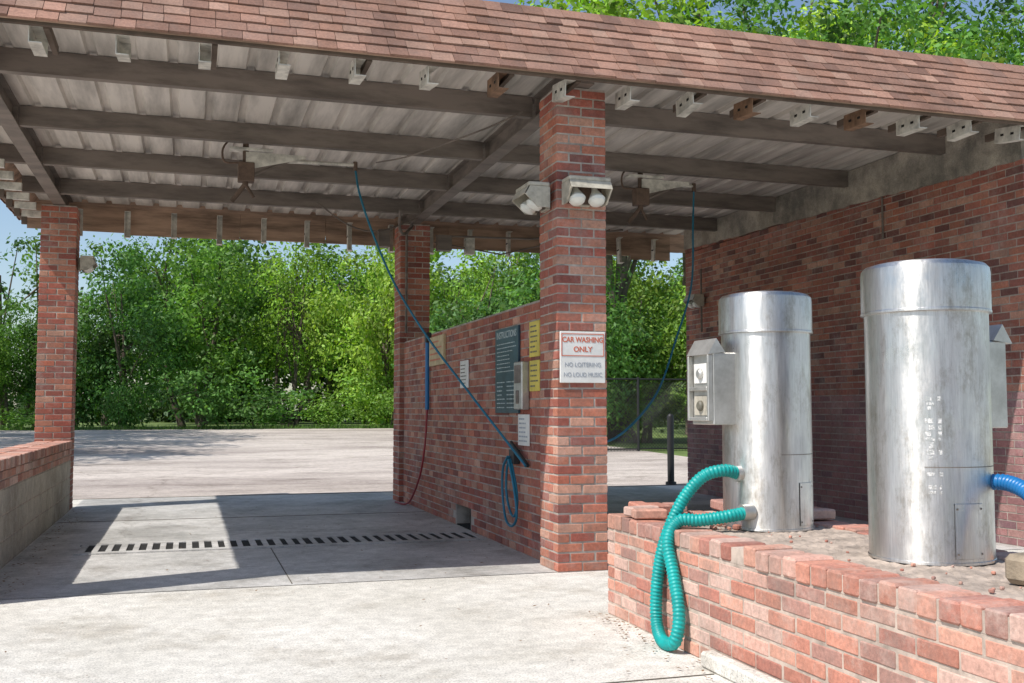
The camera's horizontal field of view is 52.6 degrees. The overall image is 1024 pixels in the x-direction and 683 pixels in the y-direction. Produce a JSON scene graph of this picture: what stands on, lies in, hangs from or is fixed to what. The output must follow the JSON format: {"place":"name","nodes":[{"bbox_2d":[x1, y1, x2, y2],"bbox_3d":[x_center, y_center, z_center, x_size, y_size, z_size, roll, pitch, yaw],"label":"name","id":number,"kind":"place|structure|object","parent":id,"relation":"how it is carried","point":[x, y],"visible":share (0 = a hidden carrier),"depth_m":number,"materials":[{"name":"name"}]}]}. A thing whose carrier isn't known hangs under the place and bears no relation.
{"place":"outdoors","nodes":[
{"label":"outdoors","id":0,"kind":"place"},
{"bbox_2d":[5,410,687,456],"bbox_3d":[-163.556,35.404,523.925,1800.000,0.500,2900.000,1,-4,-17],"label":"ground","id":1,"kind":"structure","parent":0,"point":[678,452],"depth_m":40.78,"materials":[{"name":"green plant"}]},
{"bbox_2d":[0,315,22,410],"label":"broadleaf tree","id":2,"kind":"object","parent":1,"relation":"on","point":[2,374],"visible":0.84,"depth_m":38.70,"materials":[{"name":"green plant"}]},
{"bbox_2d":[0,295,38,427],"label":"broadleaf tree","id":3,"kind":"object","parent":1,"relation":"on","point":[17,365],"visible":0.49,"depth_m":39.79,"materials":[{"name":"green plant"}]},
{"bbox_2d":[0,232,39,426],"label":"slender tree","id":4,"kind":"object","parent":1,"relation":"on","point":[2,288],"visible":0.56,"depth_m":44.66,"materials":[{"name":"green plant"}]},
{"bbox_2d":[0,407,78,429],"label":"shrub","id":5,"kind":"object","parent":1,"relation":"on","point":[29,421],"visible":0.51,"depth_m":36.71,"materials":[{"name":"green plant"}]},
{"bbox_2d":[3,228,83,426],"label":"slender tree","id":6,"kind":"object","parent":1,"relation":"on","point":[36,247],"visible":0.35,"depth_m":41.30,"materials":[{"name":"green plant"}]},
{"bbox_2d":[1,290,144,427],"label":"broadleaf tree","id":7,"kind":"object","parent":1,"relation":"on","point":[82,315],"visible":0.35,"depth_m":40.01,"materials":[{"name":"green plant"}]},
{"bbox_2d":[79,235,150,425],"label":"slender tree","id":8,"kind":"object","parent":1,"relation":"on","point":[100,247],"visible":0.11,"depth_m":46.58,"materials":[{"name":"green plant"}]},
{"bbox_2d":[99,379,147,427],"bbox_3d":[-14.415,2.361,38.564,1.786,2.031,1.734,1,-4,-20],"label":"shrub","id":9,"kind":"object","parent":1,"relation":"on","point":[118,414],"visible":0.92,"depth_m":38.43,"materials":[{"name":"green plant"}]},
{"bbox_2d":[74,236,198,427],"bbox_3d":[-14.964,-0.300,40.456,5.860,8.292,6.182,0,-4,2],"label":"broadleaf tree","id":10,"kind":"object","parent":1,"relation":"on","point":[153,342],"visible":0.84,"depth_m":39.54,"materials":[{"name":"green plant"}]},
{"bbox_2d":[87,234,289,426],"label":"broadleaf tree","id":11,"kind":"object","parent":1,"relation":"on","point":[210,255],"visible":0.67,"depth_m":42.47,"materials":[{"name":"green plant"}]},
{"bbox_2d":[92,237,309,423],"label":"broadleaf tree","id":12,"kind":"object","parent":1,"relation":"on","point":[266,383],"visible":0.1,"depth_m":50.69,"materials":[{"name":"green plant"}]},
{"bbox_2d":[145,361,276,428],"bbox_3d":[-11.098,2.057,38.360,4.455,2.684,4.325,0,-4,2],"label":"shrub","id":13,"kind":"object","parent":1,"relation":"on","point":[182,397],"visible":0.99,"depth_m":38.03,"materials":[{"name":"green plant"}]},
{"bbox_2d":[186,384,314,427],"bbox_3d":[-9.636,2.543,40.432,4.811,1.899,4.956,0,-4,6],"label":"shrub","id":14,"kind":"object","parent":1,"relation":"on","point":[275,413],"visible":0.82,"depth_m":39.89,"materials":[{"name":"green plant"}]},
{"bbox_2d":[213,242,348,426],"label":"broadleaf tree","id":15,"kind":"object","parent":1,"relation":"on","point":[299,346],"visible":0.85,"depth_m":43.26,"materials":[{"name":"green plant"}]},
{"bbox_2d":[221,236,394,423],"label":"broadleaf tree","id":16,"kind":"object","parent":1,"relation":"on","point":[326,257],"visible":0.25,"depth_m":51.51,"materials":[{"name":"green plant"}]},
{"bbox_2d":[280,389,370,427],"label":"shrub","id":17,"kind":"object","parent":1,"relation":"on","point":[320,407],"visible":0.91,"depth_m":40.34,"materials":[{"name":"green plant"}]},
{"bbox_2d":[0,423,685,429],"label":"grass verge","id":18,"kind":"object","parent":1,"relation":"on","point":[145,427],"depth_m":38.22,"materials":[{"name":"green plant"}]},
{"bbox_2d":[0,428,687,498],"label":"parking lot","id":19,"kind":"structure","parent":1,"relation":"on","point":[157,463],"depth_m":21.27,"materials":[{"name":"grey concrete"}]},
{"bbox_2d":[665,414,676,484],"bbox_3d":[2.563,1.734,16.746,0.180,1.135,0.180,1,-4,-17],"label":"bollard","id":20,"kind":"object","parent":19,"relation":"on","point":[670,447],"visible":1,"depth_m":16.70,"materials":[{"name":"black metal"}]},
{"bbox_2d":[4,240,683,422],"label":"distant woods","id":21,"kind":"object","parent":1,"relation":"on","point":[161,416],"visible":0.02,"depth_m":59.84,"materials":[{"name":"green plant"}]},
{"bbox_2d":[323,366,393,426],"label":"shrub","id":22,"kind":"object","parent":1,"relation":"on","point":[389,401],"visible":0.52,"depth_m":40.55,"materials":[{"name":"green plant"}]},
{"bbox_2d":[299,245,447,426],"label":"broadleaf tree","id":23,"kind":"object","parent":1,"relation":"on","point":[383,328],"visible":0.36,"depth_m":42.06,"materials":[{"name":"green plant"}]},
{"bbox_2d":[324,248,478,423],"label":"broadleaf tree","id":24,"kind":"object","parent":1,"relation":"on","point":[436,256],"visible":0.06,"depth_m":53.26,"materials":[{"name":"green plant"}]},
{"bbox_2d":[392,255,510,329],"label":"broadleaf tree","id":25,"kind":"object","parent":1,"relation":"on","point":[456,293],"visible":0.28,"depth_m":43.49,"materials":[{"name":"green plant"}]},
{"bbox_2d":[383,258,539,368],"bbox_3d":[-0.160,0.360,31.386,6.914,5.744,5.618,2,-4,-24],"label":"broadleaf tree","id":26,"kind":"object","parent":1,"relation":"on","point":[454,316],"visible":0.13,"depth_m":30.87,"materials":[{"name":"green plant"}]},
{"bbox_2d":[449,249,539,318],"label":"broadleaf tree","id":27,"kind":"object","parent":1,"relation":"on","point":[489,257],"visible":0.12,"depth_m":46.27,"materials":[{"name":"green plant"}]},
{"bbox_2d":[0,485,1023,682],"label":"concrete apron","id":28,"kind":"object","parent":1,"relation":"on","point":[474,629],"depth_m":5.49,"materials":[{"name":"grey concrete"}]},
{"bbox_2d":[0,441,72,568],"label":"block wall","id":29,"kind":"structure","parent":28,"relation":"on","point":[34,489],"depth_m":9.31,"materials":[{"name":"concrete block"},{"name":"brick"}]},
{"bbox_2d":[34,204,79,509],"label":"brick pillar","id":30,"kind":"structure","parent":28,"relation":"on","point":[55,403],"depth_m":12.39,"materials":[{"name":"red brick"}]},
{"bbox_2d":[77,255,97,272],"bbox_3d":[-5.204,-0.939,12.713,0.219,0.189,0.300,1,-4,-17],"label":"flood light","id":31,"kind":"object","parent":30,"relation":"attached to","point":[87,264],"visible":1,"depth_m":12.58,"materials":[{"name":"beige paint"}]},
{"bbox_2d":[0,17,1023,218],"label":"fascia boards","id":32,"kind":"object","parent":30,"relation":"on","point":[261,46],"visible":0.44,"depth_m":7.33,"materials":[{"name":"brown wood"}]},
{"bbox_2d":[0,163,37,220],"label":"mansard","id":33,"kind":"object","parent":32,"relation":"on","point":[17,174],"visible":0.11,"depth_m":11.85,"materials":[{"name":"wood"}]},
{"bbox_2d":[0,0,1023,121],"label":"mansard front","id":34,"kind":"object","parent":32,"relation":"on","point":[491,34],"visible":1,"depth_m":7.79,"materials":[{"name":"wood"}]},
{"bbox_2d":[0,25,1023,263],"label":"soffit brackets","id":35,"kind":"object","parent":34,"relation":"attached to","point":[41,38],"visible":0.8,"depth_m":8.29,"materials":[{"name":"metal"}]},
{"bbox_2d":[0,492,555,598],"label":"wash bay floor","id":36,"kind":"structure","parent":28,"relation":"on","point":[61,569],"depth_m":8.76,"materials":[{"name":"concrete"}]},
{"bbox_2d":[73,530,485,555],"bbox_3d":[-2.020,1.807,9.348,3.522,0.012,0.680,1,-4,-17],"label":"trench drain","id":37,"kind":"object","parent":36,"relation":"on","point":[225,544],"visible":1,"depth_m":9.26,"materials":[{"name":"metal"}]},
{"bbox_2d":[0,497,712,682],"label":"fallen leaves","id":38,"kind":"object","parent":36,"relation":"on","point":[322,577],"visible":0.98,"depth_m":7.27,"materials":[{"name":"brown plant"}]},
{"bbox_2d":[57,485,713,682],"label":"paving joints","id":39,"kind":"object","parent":28,"relation":"on","point":[368,513],"visible":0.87,"depth_m":11.50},
{"bbox_2d":[393,224,429,501],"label":"brick pillar","id":40,"kind":"structure","parent":28,"relation":"on","point":[418,291],"depth_m":13.72,"materials":[{"name":"red brick"}]},
{"bbox_2d":[403,300,540,560],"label":"dividing wall","id":41,"kind":"structure","parent":28,"relation":"on","point":[467,448],"depth_m":10.28,"materials":[{"name":"red brick"}]},
{"bbox_2d":[395,332,430,504],"bbox_3d":[-1.233,0.979,12.665,0.099,2.093,1.418,1,-4,-21],"label":"hose","id":42,"kind":"object","parent":41,"relation":"attached to","point":[427,367],"visible":0.95,"depth_m":12.08,"materials":[{"name":"blue rubber"}]},
{"bbox_2d":[429,334,445,365],"bbox_3d":[-0.845,0.104,11.716,0.032,0.330,0.700,1,-4,-17],"label":"tan notice board","id":43,"kind":"object","parent":41,"relation":"attached to","point":[439,343],"visible":0.84,"depth_m":11.64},
{"bbox_2d":[460,360,468,387],"bbox_3d":[-0.486,0.334,10.575,0.014,0.280,0.320,1,-4,-17],"label":"white notice sign","id":44,"kind":"object","parent":41,"relation":"attached to","point":[464,371],"visible":0.92,"depth_m":10.54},
{"bbox_2d":[495,325,519,412],"bbox_3d":[-0.042,0.255,9.139,0.022,0.750,0.690,1,-4,-17],"label":"instructions board","id":45,"kind":"object","parent":41,"relation":"attached to","point":[507,348],"visible":0.98,"depth_m":9.14,"materials":[{"name":"metal"}]},
{"bbox_2d":[514,361,528,409],"bbox_3d":[0.074,0.369,8.658,0.082,0.400,0.220,1,-4,-17],"label":"coin box","id":46,"kind":"object","parent":41,"relation":"attached to","point":[521,385],"visible":1,"depth_m":8.57,"materials":[{"name":"metal"}]},
{"bbox_2d":[518,414,529,445],"bbox_3d":[0.099,0.740,8.668,0.014,0.260,0.290,1,-4,-17],"label":"white notice sign","id":47,"kind":"object","parent":41,"relation":"attached to","point":[523,429],"visible":1,"depth_m":8.64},
{"bbox_2d":[529,320,539,356],"bbox_3d":[0.185,-0.021,8.441,0.014,0.290,0.250,1,-4,-17],"label":"yellow notice sign","id":48,"kind":"object","parent":41,"relation":"attached to","point":[534,338],"visible":0.97,"depth_m":8.43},
{"bbox_2d":[529,360,539,390],"bbox_3d":[0.185,0.278,8.421,0.014,0.250,0.250,1,-4,-17],"label":"yellow notice sign","id":49,"kind":"object","parent":41,"relation":"attached to","point":[534,375],"visible":0.96,"depth_m":8.41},
{"bbox_2d":[539,88,607,572],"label":"column front","id":50,"kind":"structure","parent":28,"relation":"on","point":[573,474],"depth_m":7.83,"materials":[{"name":"red brick"}]},
{"bbox_2d":[0,73,593,224],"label":"beams","id":51,"kind":"structure","parent":50,"relation":"on","point":[505,138],"depth_m":10.14,"materials":[{"name":"paint"}]},
{"bbox_2d":[0,47,945,231],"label":"purlins","id":52,"kind":"object","parent":51,"relation":"attached to","point":[27,62],"visible":0.74,"depth_m":9.97,"materials":[{"name":"paint"}]},
{"bbox_2d":[221,142,357,202],"bbox_3d":[-2.113,-1.606,9.923,1.298,0.613,0.147,1,-4,-20],"label":"hose boom","id":53,"kind":"object","parent":52,"relation":"attached to","point":[253,158],"visible":0.94,"depth_m":9.78,"materials":[{"name":"paint"}]},
{"bbox_2d":[621,172,695,223],"bbox_3d":[1.565,-1.536,10.987,0.895,0.613,0.132,1,-4,-17],"label":"hose boom","id":54,"kind":"object","parent":52,"relation":"hanging from","point":[647,186],"visible":0.94,"depth_m":10.90,"materials":[{"name":"paint"}]},
{"bbox_2d":[607,192,694,442],"bbox_3d":[1.357,-0.390,9.700,0.204,2.670,3.021,-2,-4,27],"label":"pressure washer hose","id":55,"kind":"object","parent":54,"relation":"attached to","point":[641,414],"visible":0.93,"depth_m":10.25,"materials":[{"name":"rubber"}]},
{"bbox_2d":[0,23,983,234],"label":"roof deck","id":56,"kind":"structure","parent":51,"relation":"on","point":[115,97],"depth_m":9.84,"materials":[{"name":"grey metal"}]},
{"bbox_2d":[20,198,684,252],"bbox_3d":[-1.256,-1.810,14.608,10.400,0.702,0.546,1,-4,-17],"label":"mansard rear","id":57,"kind":"object","parent":56,"relation":"on","point":[676,243],"visible":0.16,"depth_m":14.35,"materials":[{"name":"wood"}]},
{"bbox_2d":[27,202,669,260],"bbox_3d":[-1.875,-1.514,14.480,8.961,0.409,0.034,1,-4,-17],"label":"fascia plywood","id":58,"kind":"object","parent":57,"relation":"attached to","point":[190,224],"visible":0.64,"depth_m":14.10,"materials":[{"name":"brown wood"}]},
{"bbox_2d":[512,181,549,214],"bbox_3d":[0.160,-1.093,7.963,0.241,0.208,0.330,1,-4,-17],"label":"flood light","id":59,"kind":"object","parent":50,"relation":"attached to","point":[531,197],"visible":1,"depth_m":7.83,"materials":[{"name":"beige paint"}]},
{"bbox_2d":[560,331,604,382],"bbox_3d":[0.530,0.118,7.786,0.362,0.385,0.016,1,-4,-17],"label":"car washing only sign","id":60,"kind":"object","parent":50,"relation":"attached to","point":[582,357],"visible":1,"depth_m":7.78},
{"bbox_2d":[562,175,612,206],"bbox_3d":[0.555,-1.116,7.757,0.330,0.208,0.241,1,-4,-17],"label":"flood light","id":61,"kind":"object","parent":50,"relation":"attached to","point":[582,191],"visible":1,"depth_m":7.71,"materials":[{"name":"beige paint"}]},
{"bbox_2d":[607,486,1023,565],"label":"wash bay floor","id":62,"kind":"structure","parent":28,"relation":"on","point":[619,499],"depth_m":13.82,"materials":[{"name":"concrete"}]},
{"bbox_2d":[685,159,1023,546],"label":"side wall","id":63,"kind":"structure","parent":28,"relation":"on","point":[823,261],"depth_m":11.43,"materials":[{"name":"red brick"}]},
{"bbox_2d":[316,111,883,332],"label":"conduits","id":64,"kind":"object","parent":63,"relation":"attached to","point":[443,243],"visible":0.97,"depth_m":13.66,"materials":[{"name":"metal"}]},
{"bbox_2d":[683,294,703,308],"bbox_3d":[2.608,-0.571,14.812,0.219,0.189,0.300,1,-4,-17],"label":"flood light","id":65,"kind":"object","parent":63,"relation":"attached to","point":[696,300],"visible":0.94,"depth_m":14.69,"materials":[{"name":"beige paint"}]},
{"bbox_2d":[684,122,1023,249],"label":"concrete bond beam","id":66,"kind":"structure","parent":63,"relation":"on","point":[896,173],"depth_m":11.00,"materials":[{"name":"grey concrete"}]},
{"bbox_2d":[497,252,671,428],"bbox_3d":[1.861,-0.198,29.847,5.979,7.083,6.307,-3,-5,34],"label":"broadleaf tree","id":67,"kind":"object","parent":1,"relation":"on","point":[618,346],"visible":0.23,"depth_m":28.70,"materials":[{"name":"green plant"}]},
{"bbox_2d":[525,255,681,365],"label":"broadleaf tree","id":68,"kind":"object","parent":1,"relation":"on","point":[637,283],"visible":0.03,"depth_m":45.76,"materials":[{"name":"green plant"}]},
{"bbox_2d":[569,1,647,19],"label":"tall tree","id":69,"kind":"object","parent":1,"relation":"on","point":[641,8],"depth_m":36.97,"materials":[{"name":"green plant"}]},
{"bbox_2d":[514,0,767,441],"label":"tall tree","id":70,"kind":"object","parent":1,"relation":"on","point":[594,6],"visible":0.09,"depth_m":31.77,"materials":[{"name":"green plant"}]},
{"bbox_2d":[606,285,687,442],"bbox_3d":[4.014,0.775,30.633,4.720,4.826,5.809,-3,-5,40],"label":"broadleaf tree","id":71,"kind":"object","parent":1,"relation":"on","point":[660,363],"visible":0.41,"depth_m":30.02,"materials":[{"name":"green plant"}]},
{"bbox_2d":[606,377,687,450],"bbox_3d":[6.898,1.947,27.217,13.070,1.950,0.070,1,-4,-17],"label":"chain link fence","id":72,"kind":"object","parent":1,"relation":"on","point":[637,448],"visible":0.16,"depth_m":26.08,"materials":[{"name":"black metal"}]},
{"bbox_2d":[613,257,682,391],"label":"broadleaf tree","id":73,"kind":"object","parent":1,"relation":"on","point":[670,284],"visible":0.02,"depth_m":55.71,"materials":[{"name":"green plant"}]},
{"bbox_2d":[652,257,684,422],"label":"broadleaf tree","id":74,"kind":"object","parent":1,"relation":"on","point":[678,265],"depth_m":56.28,"materials":[{"name":"green plant"}]},
{"bbox_2d":[656,270,686,408],"bbox_3d":[6.235,0.037,30.028,4.664,6.124,4.790,-3,-5,35],"label":"broadleaf tree","id":75,"kind":"object","parent":1,"relation":"on","point":[684,329],"visible":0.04,"depth_m":29.99,"materials":[{"name":"green plant"}]},
{"bbox_2d":[596,0,797,433],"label":"tall tree","id":76,"kind":"object","parent":1,"relation":"on","point":[775,5],"visible":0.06,"depth_m":35.92,"materials":[{"name":"green plant"}]},
{"bbox_2d":[654,0,874,39],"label":"tall tree","id":77,"kind":"object","parent":1,"relation":"on","point":[740,14],"visible":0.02,"depth_m":43.55,"materials":[{"name":"green plant"}]},
{"bbox_2d":[743,0,997,61],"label":"tall tree","id":78,"kind":"object","parent":1,"relation":"on","point":[845,19],"visible":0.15,"depth_m":28.70,"materials":[{"name":"green plant"}]},
{"bbox_2d":[762,0,1006,62],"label":"tall tree","id":79,"kind":"object","parent":1,"relation":"on","point":[801,19],"visible":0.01,"depth_m":34.82,"materials":[{"name":"green plant"}]},
{"bbox_2d":[807,0,1023,65],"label":"tall tree","id":80,"kind":"object","parent":1,"relation":"on","point":[950,14],"visible":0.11,"depth_m":39.35,"materials":[{"name":"green plant"}]},
{"bbox_2d":[934,0,1023,65],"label":"tall tree","id":81,"kind":"object","parent":1,"relation":"on","point":[1001,42],"visible":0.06,"depth_m":42.20,"materials":[{"name":"green plant"}]},
{"bbox_2d":[977,14,1023,64],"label":"tall tree","id":82,"kind":"object","parent":1,"relation":"on","point":[1002,33],"visible":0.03,"depth_m":37.99,"materials":[{"name":"green plant"}]},
{"bbox_2d":[355,171,529,526],"bbox_3d":[-0.612,-0.067,9.416,2.286,3.355,0.312,-3,-5,43],"label":"pressure washer hose","id":83,"kind":"object","parent":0,"point":[515,456],"visible":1,"depth_m":8.95,"materials":[{"name":"blue rubber"}]},
{"bbox_2d":[0,0,1023,409],"label":"sky","id":84,"kind":"structure","parent":0,"point":[10,225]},
{"bbox_2d":[650,291,814,650],"bbox_3d":[1.155,0.643,5.491,0.958,1.836,0.522,1,-4,-17],"label":"vacuum cleaner","id":85,"kind":"object","parent":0,"point":[749,388],"visible":1,"depth_m":5.38,"materials":[{"name":"silver metal"}]},
{"bbox_2d":[607,499,1023,682],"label":"low brick wall","id":86,"kind":"structure","parent":0,"point":[825,600],"depth_m":4.23,"materials":[{"name":"red brick"}]},
{"bbox_2d":[1005,552,1023,584],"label":"stone block","id":87,"kind":"object","parent":86,"relation":"on","point":[1014,568],"depth_m":3.68,"materials":[{"name":"beige stone"}]},
{"bbox_2d":[860,258,1023,565],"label":"vacuum cleaner","id":88,"kind":"object","parent":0,"point":[935,341],"visible":1,"depth_m":4.23,"materials":[{"name":"silver metal"}]}
]}

